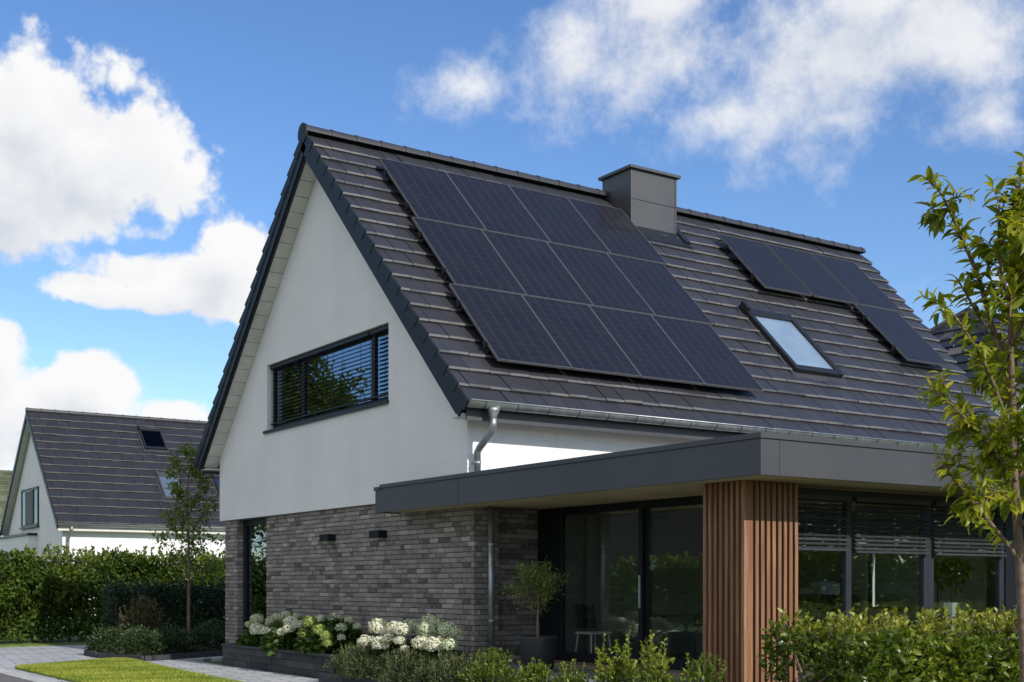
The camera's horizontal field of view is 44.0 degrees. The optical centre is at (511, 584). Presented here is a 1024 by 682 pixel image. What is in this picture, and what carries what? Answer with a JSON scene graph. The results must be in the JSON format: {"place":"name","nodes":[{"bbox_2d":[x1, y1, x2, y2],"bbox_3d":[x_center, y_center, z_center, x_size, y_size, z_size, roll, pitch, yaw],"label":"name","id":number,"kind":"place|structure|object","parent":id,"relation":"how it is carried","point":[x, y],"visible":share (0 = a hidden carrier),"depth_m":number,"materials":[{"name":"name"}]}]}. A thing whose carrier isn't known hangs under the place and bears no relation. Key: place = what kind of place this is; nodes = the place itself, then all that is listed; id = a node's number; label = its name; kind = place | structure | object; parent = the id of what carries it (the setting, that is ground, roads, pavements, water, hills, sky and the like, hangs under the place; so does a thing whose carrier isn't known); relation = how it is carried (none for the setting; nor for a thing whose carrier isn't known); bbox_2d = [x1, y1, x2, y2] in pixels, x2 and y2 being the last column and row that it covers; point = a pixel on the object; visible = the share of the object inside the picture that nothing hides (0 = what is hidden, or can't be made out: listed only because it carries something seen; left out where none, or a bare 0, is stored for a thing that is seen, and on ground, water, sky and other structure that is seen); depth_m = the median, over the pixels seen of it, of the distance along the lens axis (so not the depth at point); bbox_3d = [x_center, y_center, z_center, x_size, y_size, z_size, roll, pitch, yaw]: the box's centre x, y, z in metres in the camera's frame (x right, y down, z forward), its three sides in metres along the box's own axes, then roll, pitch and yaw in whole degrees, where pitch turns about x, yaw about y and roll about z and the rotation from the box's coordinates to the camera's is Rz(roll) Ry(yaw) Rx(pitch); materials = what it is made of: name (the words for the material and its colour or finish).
{"place":"outdoors","nodes":[
{"label":"outdoors","id":0,"kind":"place"},
{"bbox_2d":[0,470,12,525],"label":"old house","id":1,"kind":"structure","parent":0,"point":[5,477],"depth_m":97.59,"materials":[{"name":"tile"}]},
{"bbox_2d":[0,674,27,681],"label":"road","id":2,"kind":"structure","parent":0,"point":[3,678],"depth_m":23.05,"materials":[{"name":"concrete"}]},
{"bbox_2d":[0,639,108,647],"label":"verge lawn","id":3,"kind":"structure","parent":0,"point":[54,642],"depth_m":36.42,"materials":[{"name":"green plant"}]},
{"bbox_2d":[0,407,225,619],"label":"gabled house","id":4,"kind":"structure","parent":0,"point":[81,480],"depth_m":64.24,"materials":[{"name":"tile"}]},
{"bbox_2d":[19,486,39,528],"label":"window","id":5,"kind":"structure","parent":4,"relation":"in","point":[30,496],"depth_m":65.34,"materials":[{"name":"glass"}]},
{"bbox_2d":[136,425,169,452],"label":"roof window","id":6,"kind":"structure","parent":4,"relation":"in","point":[151,439],"depth_m":66.96,"materials":[{"name":"glass"}]},
{"bbox_2d":[154,470,186,502],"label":"roof window","id":7,"kind":"structure","parent":4,"relation":"in","point":[161,481],"depth_m":64.74,"materials":[{"name":"clear glass"}]},
{"bbox_2d":[210,474,219,500],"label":"roof window","id":8,"kind":"structure","parent":4,"relation":"in","point":[215,479],"depth_m":66.58,"materials":[{"name":"metal"}]},
{"bbox_2d":[15,657,241,681],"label":"lawn","id":9,"kind":"structure","parent":0,"point":[53,676],"depth_m":23.34,"materials":[{"name":"green plant"}]},
{"bbox_2d":[0,645,318,681],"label":"path","id":10,"kind":"structure","parent":0,"point":[11,658],"depth_m":27.43,"materials":[{"name":"grey concrete"}]},
{"bbox_2d":[84,643,222,660],"bbox_3d":[-8.508,1.665,31.405,4.077,0.170,5.650,0,0,-34],"label":"planting bed","id":11,"kind":"object","parent":10,"relation":"on","point":[169,656],"visible":0.45,"depth_m":29.36,"materials":[{"name":"soil"}]},
{"bbox_2d":[83,623,126,652],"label":"shrub","id":12,"kind":"object","parent":11,"relation":"on","point":[100,638],"visible":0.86,"depth_m":30.45,"materials":[{"name":"green plant"}]},
{"bbox_2d":[108,623,168,655],"bbox_3d":[-8.671,1.251,29.439,1.391,0.791,1.626,0,0,-34],"label":"shrub","id":13,"kind":"object","parent":11,"relation":"on","point":[135,638],"visible":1,"depth_m":29.14,"materials":[{"name":"green plant"}]},
{"bbox_2d":[111,594,170,647],"bbox_3d":[-9.242,0.925,31.434,1.546,1.437,1.534,0,0,-34],"label":"shrub","id":14,"kind":"object","parent":11,"relation":"on","point":[139,611],"visible":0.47,"depth_m":31.27,"materials":[{"name":"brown plant"}]},
{"bbox_2d":[99,574,225,644],"bbox_3d":[-8.963,0.709,33.937,4.006,1.993,1.452,0,0,-34],"label":"hedge","id":15,"kind":"object","parent":11,"relation":"on","point":[170,591],"visible":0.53,"depth_m":33.54,"materials":[{"name":"green plant"}]},
{"bbox_2d":[138,622,203,653],"bbox_3d":[-8.111,1.258,30.232,1.588,0.787,1.194,0,0,-34],"label":"shrub","id":16,"kind":"object","parent":11,"relation":"on","point":[178,638],"visible":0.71,"depth_m":30.12,"materials":[{"name":"green plant"}]},
{"bbox_2d":[146,443,225,652],"bbox_3d":[-7.842,-0.906,30.642,1.984,5.114,1.914,0,0,17],"label":"tree","id":17,"kind":"object","parent":11,"relation":"on","point":[177,489],"visible":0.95,"depth_m":30.54,"materials":[{"name":"green plant"}]},
{"bbox_2d":[170,617,225,650],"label":"shrub","id":18,"kind":"object","parent":11,"relation":"on","point":[218,637],"visible":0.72,"depth_m":31.10,"materials":[{"name":"green plant"}]},
{"bbox_2d":[221,643,355,677],"bbox_3d":[-4.246,1.475,25.004,1.055,0.450,5.390,0,0,-34],"label":"planter","id":19,"kind":"object","parent":10,"relation":"on","point":[285,661],"visible":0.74,"depth_m":24.45,"materials":[{"name":"dark grey brick"}]},
{"bbox_2d":[235,611,292,646],"bbox_3d":[-5.018,0.980,26.319,1.227,0.916,2.236,0,0,-34],"label":"hydrangea","id":20,"kind":"object","parent":19,"relation":"in","point":[257,630],"visible":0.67,"depth_m":25.99,"materials":[{"name":"white plant"}]},
{"bbox_2d":[259,612,324,657],"bbox_3d":[-4.155,0.979,24.825,1.443,0.898,2.705,0,0,-34],"label":"hydrangea","id":21,"kind":"object","parent":19,"relation":"in","point":[289,627],"visible":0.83,"depth_m":24.61,"materials":[{"name":"white plant"}]},
{"bbox_2d":[291,612,363,658],"bbox_3d":[-3.340,0.970,23.757,1.355,0.922,2.208,0,0,-34],"label":"hydrangea","id":22,"kind":"object","parent":19,"relation":"in","point":[330,635],"visible":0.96,"depth_m":23.32,"materials":[{"name":"green plant"}]},
{"bbox_2d":[6,621,869,681],"bbox_3d":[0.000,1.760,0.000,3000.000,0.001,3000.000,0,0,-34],"label":"ground","id":23,"kind":"structure","parent":0,"point":[216,662],"depth_m":29.14,"materials":[{"name":"green plant"}]},
{"bbox_2d":[0,668,56,681],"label":"kerb","id":24,"kind":"structure","parent":23,"relation":"on","point":[18,675],"depth_m":23.37,"materials":[{"name":"concrete"}]},
{"bbox_2d":[0,543,225,643],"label":"hedge","id":25,"kind":"object","parent":23,"relation":"on","point":[60,595],"visible":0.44,"depth_m":37.27,"materials":[{"name":"green plant"}]},
{"bbox_2d":[319,672,397,681],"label":"planter","id":26,"kind":"object","parent":23,"relation":"on","point":[323,677],"visible":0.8,"depth_m":21.65,"materials":[{"name":"soil"}]},
{"bbox_2d":[323,639,390,680],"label":"shrub","id":27,"kind":"object","parent":26,"relation":"on","point":[354,657],"visible":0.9,"depth_m":21.17,"materials":[{"name":"green plant"}]},
{"bbox_2d":[349,618,417,678],"bbox_3d":[-2.030,1.124,21.641,1.323,1.145,2.310,0,0,-34],"label":"hydrangea","id":28,"kind":"object","parent":26,"relation":"in","point":[388,641],"visible":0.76,"depth_m":21.09,"materials":[{"name":"white plant"}]},
{"bbox_2d":[364,647,445,681],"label":"shrub","id":29,"kind":"object","parent":26,"relation":"on","point":[406,661],"visible":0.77,"depth_m":19.88,"materials":[{"name":"green plant"}]},
{"bbox_2d":[385,613,466,681],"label":"hydrangea","id":30,"kind":"object","parent":26,"relation":"in","point":[429,627],"visible":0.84,"depth_m":20.02,"materials":[{"name":"white plant"}]},
{"bbox_2d":[408,649,480,681],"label":"shrub","id":31,"kind":"object","parent":26,"relation":"on","point":[451,668],"visible":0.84,"depth_m":18.77,"materials":[{"name":"green plant"}]},
{"bbox_2d":[455,646,525,681],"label":"shrub","id":32,"kind":"object","parent":26,"relation":"on","point":[495,671],"visible":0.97,"depth_m":17.88,"materials":[{"name":"green plant"}]},
{"bbox_2d":[511,657,553,681],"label":"shrub","id":33,"kind":"object","parent":26,"relation":"on","point":[531,673],"visible":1,"depth_m":16.98,"materials":[{"name":"green plant"}]},
{"bbox_2d":[553,658,594,681],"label":"shrub","id":34,"kind":"object","parent":26,"relation":"on","point":[569,678],"visible":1,"depth_m":16.36,"materials":[{"name":"green plant"}]},
{"bbox_2d":[593,627,635,681],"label":"shrub","id":35,"kind":"object","parent":26,"relation":"on","point":[617,674],"visible":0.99,"depth_m":15.54,"materials":[{"name":"green plant"}]},
{"bbox_2d":[628,630,683,681],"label":"shrub","id":36,"kind":"object","parent":26,"relation":"on","point":[654,669],"visible":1,"depth_m":14.89,"materials":[{"name":"green plant"}]},
{"bbox_2d":[680,652,726,681],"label":"shrub","id":37,"kind":"object","parent":26,"relation":"on","point":[694,674],"visible":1,"depth_m":14.28,"materials":[{"name":"green plant"}]},
{"bbox_2d":[444,662,702,681],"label":"terrace","id":38,"kind":"structure","parent":23,"relation":"on","point":[516,665],"depth_m":18.82,"materials":[{"name":"tile"}]},
{"bbox_2d":[497,555,573,671],"bbox_3d":[0.338,0.418,19.120,1.102,1.763,1.122,0,0,14],"label":"potted tree","id":39,"kind":"object","parent":38,"relation":"on","point":[537,646],"visible":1,"depth_m":18.91,"materials":[{"name":"green plant"}]},
{"bbox_2d":[193,123,1023,681],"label":"gabled house","id":40,"kind":"structure","parent":23,"relation":"on","point":[367,383],"depth_m":23.09,"materials":[{"name":"grey tile"}]},
{"bbox_2d":[243,518,266,633],"bbox_3d":[-5.689,-0.120,28.513,0.120,2.740,1.700,0,0,-34],"label":"window","id":41,"kind":"structure","parent":40,"relation":"in","point":[254,530],"depth_m":28.71,"materials":[{"name":"black glass"}]},
{"bbox_2d":[263,325,388,433],"bbox_3d":[-3.716,-4.020,25.296,0.310,1.480,5.640,0,0,-34],"label":"window","id":42,"kind":"structure","parent":40,"relation":"in","point":[350,375],"depth_m":25.12,"materials":[{"name":"black glass"}]},
{"bbox_2d":[319,534,334,541],"bbox_3d":[-3.636,-0.924,24.976,0.183,0.152,0.380,0,0,-34],"label":"wall lamp","id":43,"kind":"object","parent":40,"relation":"attached to","point":[326,537],"visible":1,"depth_m":24.84,"materials":[{"name":"black metal"}]},
{"bbox_2d":[369,530,386,538],"bbox_3d":[-2.459,-0.924,23.237,0.183,0.152,0.380,0,0,-34],"label":"wall lamp","id":44,"kind":"object","parent":40,"relation":"attached to","point":[377,534],"visible":1,"depth_m":23.11,"materials":[{"name":"black metal"}]},
{"bbox_2d":[383,168,390,181],"bbox_3d":[0.036,-8.013,26.470,6.180,0.209,0.209,0,0,-34],"label":"mounting rail","id":45,"kind":"object","parent":40,"relation":"attached to","point":[386,175],"visible":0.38,"depth_m":24.77,"materials":[{"name":"metal"}]},
{"bbox_2d":[378,157,485,229],"bbox_3d":[-1.571,-7.649,24.798,1.524,0.044,2.200,0,45,-34],"label":"solar panel","id":46,"kind":"object","parent":45,"relation":"attached to","point":[430,194],"visible":1,"depth_m":24.75,"materials":[{"name":"glass"}]},
{"bbox_2d":[446,172,550,242],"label":"solar panel","id":47,"kind":"object","parent":45,"relation":"attached to","point":[497,207],"visible":1,"depth_m":25.62,"materials":[{"name":"glass"}]},
{"bbox_2d":[567,198,666,264],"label":"solar panel","id":48,"kind":"object","parent":45,"relation":"attached to","point":[616,231],"visible":1,"depth_m":27.35,"materials":[{"name":"glass"}]},
{"bbox_2d":[405,201,411,213],"bbox_3d":[0.512,-7.165,25.767,6.180,0.209,0.209,0,0,-34],"label":"mounting rail","id":49,"kind":"object","parent":40,"relation":"attached to","point":[407,207],"visible":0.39,"depth_m":24.06,"materials":[{"name":"metal"}]},
{"bbox_2d":[508,185,610,253],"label":"solar panel","id":50,"kind":"object","parent":49,"relation":"attached to","point":[559,219],"visible":1,"depth_m":26.48,"materials":[{"name":"glass"}]},
{"bbox_2d":[417,230,424,243],"bbox_3d":[0.806,-6.433,25.083,6.180,0.209,0.209,0,0,-34],"label":"mounting rail","id":51,"kind":"object","parent":40,"relation":"attached to","point":[420,235],"visible":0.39,"depth_m":23.37,"materials":[{"name":"metal"}]},
{"bbox_2d":[441,266,448,278],"bbox_3d":[1.282,-5.584,24.380,6.180,0.209,0.209,0,0,-34],"label":"mounting rail","id":52,"kind":"object","parent":40,"relation":"attached to","point":[444,272],"visible":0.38,"depth_m":22.66,"materials":[{"name":"metal"}]},
{"bbox_2d":[411,217,526,294],"bbox_3d":[-0.805,-6.075,23.417,1.524,0.044,2.200,0,45,-34],"label":"solar panel","id":53,"kind":"object","parent":52,"relation":"attached to","point":[468,256],"visible":1,"depth_m":23.36,"materials":[{"name":"glass"}]},
{"bbox_2d":[482,230,592,305],"bbox_3d":[0.471,-6.075,24.280,1.524,0.044,2.200,0,45,-34],"label":"solar panel","id":54,"kind":"object","parent":52,"relation":"attached to","point":[536,268],"visible":1,"depth_m":24.23,"materials":[{"name":"glass"}]},
{"bbox_2d":[546,242,654,314],"bbox_3d":[1.746,-6.075,25.143,1.524,0.044,2.200,0,45,-34],"label":"solar panel","id":55,"kind":"object","parent":52,"relation":"attached to","point":[600,279],"visible":1,"depth_m":25.10,"materials":[{"name":"glass"}]},
{"bbox_2d":[607,253,712,325],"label":"solar panel","id":56,"kind":"object","parent":52,"relation":"attached to","point":[660,289],"visible":1,"depth_m":25.96,"materials":[{"name":"glass"}]},
{"bbox_2d":[456,298,463,312],"bbox_3d":[1.576,-4.852,23.696,6.180,0.209,0.209,0,0,-34],"label":"mounting rail","id":57,"kind":"object","parent":40,"relation":"attached to","point":[459,305],"visible":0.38,"depth_m":21.98,"materials":[{"name":"metal"}]},
{"bbox_2d":[482,340,490,352],"bbox_3d":[2.052,-4.004,22.993,6.180,0.209,0.209,0,0,-34],"label":"mounting rail","id":58,"kind":"object","parent":40,"relation":"attached to","point":[485,346],"visible":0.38,"depth_m":21.28,"materials":[{"name":"metal"}]},
{"bbox_2d":[449,283,571,369],"bbox_3d":[-0.038,-4.502,22.035,1.524,0.044,2.200,0,45,-34],"label":"solar panel","id":59,"kind":"object","parent":58,"relation":"attached to","point":[510,328],"visible":1,"depth_m":21.96,"materials":[{"name":"glass"}]},
{"bbox_2d":[522,295,640,377],"bbox_3d":[1.237,-4.502,22.899,1.524,0.044,2.200,0,45,-34],"label":"solar panel","id":60,"kind":"object","parent":58,"relation":"attached to","point":[581,337],"visible":1,"depth_m":22.84,"materials":[{"name":"glass"}]},
{"bbox_2d":[589,305,704,385],"bbox_3d":[2.512,-4.502,23.762,1.524,0.044,2.200,0,45,-34],"label":"solar panel","id":61,"kind":"object","parent":58,"relation":"attached to","point":[647,346],"visible":1,"depth_m":23.70,"materials":[{"name":"glass"}]},
{"bbox_2d":[651,315,763,392],"bbox_3d":[3.787,-4.502,24.625,1.524,0.044,2.200,0,45,-34],"label":"solar panel","id":62,"kind":"object","parent":58,"relation":"attached to","point":[710,357],"visible":1,"depth_m":24.57,"materials":[{"name":"glass"}]},
{"bbox_2d":[574,604,611,652],"bbox_3d":[1.351,0.790,21.156,0.464,0.922,0.505,0,0,-34],"label":"dining chair","id":63,"kind":"object","parent":40,"relation":"on","point":[585,617],"visible":0.87,"depth_m":21.27,"materials":[{"name":"white paint"}]},
{"bbox_2d":[538,496,702,671],"bbox_3d":[2.051,-0.015,19.231,0.200,2.530,5.650,0,0,-34],"label":"sliding door","id":64,"kind":"structure","parent":40,"relation":"in","point":[551,522],"depth_m":20.44,"materials":[{"name":"black glass"}]},
{"bbox_2d":[652,614,702,659],"bbox_3d":[3.385,0.869,21.131,1.900,0.760,1.000,0,0,-34],"label":"dining table","id":65,"kind":"object","parent":40,"relation":"on","point":[693,617],"visible":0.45,"depth_m":20.42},
{"bbox_2d":[724,243,730,253],"bbox_3d":[6.939,-7.872,30.973,4.780,0.209,0.209,0,0,-34],"label":"mounting rail","id":66,"kind":"object","parent":40,"relation":"attached to","point":[727,248],"visible":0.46,"depth_m":29.66,"materials":[{"name":"metal"}]},
{"bbox_2d":[811,253,901,312],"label":"solar panel","id":67,"kind":"object","parent":66,"relation":"attached to","point":[857,283],"visible":1,"depth_m":31.43,"materials":[{"name":"glass"}]},
{"bbox_2d":[751,272,756,283],"bbox_3d":[7.414,-7.023,30.270,4.780,0.209,0.208,0,0,-34],"label":"mounting rail","id":68,"kind":"object","parent":40,"relation":"attached to","point":[753,278],"visible":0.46,"depth_m":28.96,"materials":[{"name":"metal"}]},
{"bbox_2d":[717,234,811,295],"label":"solar panel","id":69,"kind":"object","parent":68,"relation":"attached to","point":[765,265],"visible":1,"depth_m":29.62,"materials":[{"name":"glass"}]},
{"bbox_2d":[766,244,858,303],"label":"solar panel","id":70,"kind":"object","parent":68,"relation":"attached to","point":[812,275],"visible":1,"depth_m":30.52,"materials":[{"name":"glass"}]},
{"bbox_2d":[736,301,848,383],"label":"roof window","id":71,"kind":"structure","parent":40,"relation":"in","point":[797,350],"depth_m":27.14,"materials":[{"name":"glass"}]},
{"bbox_2d":[798,487,850,681],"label":"front window","id":72,"kind":"structure","parent":40,"relation":"in","point":[804,494],"depth_m":16.59,"materials":[{"name":"black glass"}]},
{"bbox_2d":[798,594,858,622],"bbox_3d":[5.957,0.720,24.823,1.900,1.059,0.530,0,0,-34],"label":"shelf unit","id":73,"kind":"object","parent":40,"relation":"on","point":[855,601],"visible":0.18,"depth_m":25.12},
{"bbox_2d":[798,587,813,594],"bbox_3d":[5.663,0.118,24.545,0.384,0.140,0.384,0,0,-34],"label":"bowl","id":74,"kind":"object","parent":73,"relation":"on","point":[805,591],"visible":0.8,"depth_m":24.41,"materials":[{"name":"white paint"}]},
{"bbox_2d":[809,581,839,594],"bbox_3d":[6.139,0.059,24.867,0.550,0.258,0.300,0,0,-34],"label":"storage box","id":75,"kind":"object","parent":73,"relation":"on","point":[825,587],"visible":0.93,"depth_m":24.73,"materials":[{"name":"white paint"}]},
{"bbox_2d":[862,314,868,323],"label":"mounting rail","id":76,"kind":"object","parent":40,"relation":"attached to","point":[864,319],"visible":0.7,"depth_m":30.01,"materials":[{"name":"metal"}]},
{"bbox_2d":[854,304,949,366],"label":"solar panel","id":77,"kind":"object","parent":76,"relation":"attached to","point":[902,335],"visible":1,"depth_m":29.95,"materials":[{"name":"glass"}]},
{"bbox_2d":[849,490,930,675],"bbox_3d":[5.170,-0.005,17.328,1.648,2.510,0.180,0,0,-34],"label":"front window","id":78,"kind":"structure","parent":40,"relation":"in","point":[859,497],"depth_m":17.33,"materials":[{"name":"black glass"}]},
{"bbox_2d":[891,345,897,354],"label":"mounting rail","id":79,"kind":"object","parent":40,"relation":"attached to","point":[893,349],"visible":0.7,"depth_m":29.31,"materials":[{"name":"metal"}]},
{"bbox_2d":[868,547,937,611],"bbox_3d":[7.584,-0.125,24.517,0.050,1.250,1.700,0,0,-34],"label":"side window","id":80,"kind":"structure","parent":40,"relation":"in","point":[870,555],"depth_m":25.16,"materials":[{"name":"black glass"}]},
{"bbox_2d":[929,495,1006,647],"bbox_3d":[6.574,-0.005,18.278,1.738,2.510,0.180,0,0,-34],"label":"front window","id":81,"kind":"structure","parent":40,"relation":"in","point":[936,501],"depth_m":18.09,"materials":[{"name":"black glass"}]},
{"bbox_2d":[984,523,986,611],"bbox_3d":[7.289,0.025,19.193,0.392,2.449,0.072,0,0,-34],"label":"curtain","id":82,"kind":"object","parent":40,"relation":"hanging from","point":[985,582],"visible":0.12,"depth_m":19.09,"materials":[{"name":"fabric"}]},
{"bbox_2d":[757,604,1019,681],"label":"hedge","id":83,"kind":"object","parent":23,"relation":"on","point":[864,651],"visible":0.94,"depth_m":13.68,"materials":[{"name":"green plant"}]},
{"bbox_2d":[0,0,1023,469],"label":"sky","id":84,"kind":"structure","parent":0,"point":[148,147],"materials":[{"name":"blue"}]},
{"bbox_2d":[798,608,805,619],"bbox_3d":[5.457,0.564,24.403,0.300,0.228,0.305,0,0,-34],"label":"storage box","id":85,"kind":"object","parent":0,"point":[802,611],"visible":0.21,"depth_m":24.30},
{"bbox_2d":[808,608,819,619],"bbox_3d":[5.870,0.568,24.685,0.260,0.220,0.260,0,0,-34],"label":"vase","id":86,"kind":"object","parent":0,"point":[814,612],"visible":0.69,"depth_m":24.59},
{"bbox_2d":[819,614,839,619],"bbox_3d":[6.311,0.624,25.014,0.500,0.108,0.350,0,0,-34],"label":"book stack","id":87,"kind":"object","parent":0,"point":[822,616],"visible":0.16,"depth_m":24.88,"materials":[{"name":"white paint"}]},
{"bbox_2d":[912,556,975,625],"bbox_3d":[6.620,0.077,19.417,0.929,1.104,0.951,0,0,21],"label":"houseplant","id":88,"kind":"object","parent":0,"point":[953,566],"visible":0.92,"depth_m":19.31,"materials":[{"name":"green plant"}]},
{"bbox_2d":[907,151,1023,681],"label":"tree","id":89,"kind":"object","parent":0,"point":[995,454],"visible":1,"depth_m":7.84,"materials":[{"name":"green plant"}]},
{"bbox_2d":[929,308,1023,445],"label":"hipped house","id":90,"kind":"structure","parent":0,"point":[943,333],"depth_m":40.55,"materials":[{"name":"grey tile"}]}
]}

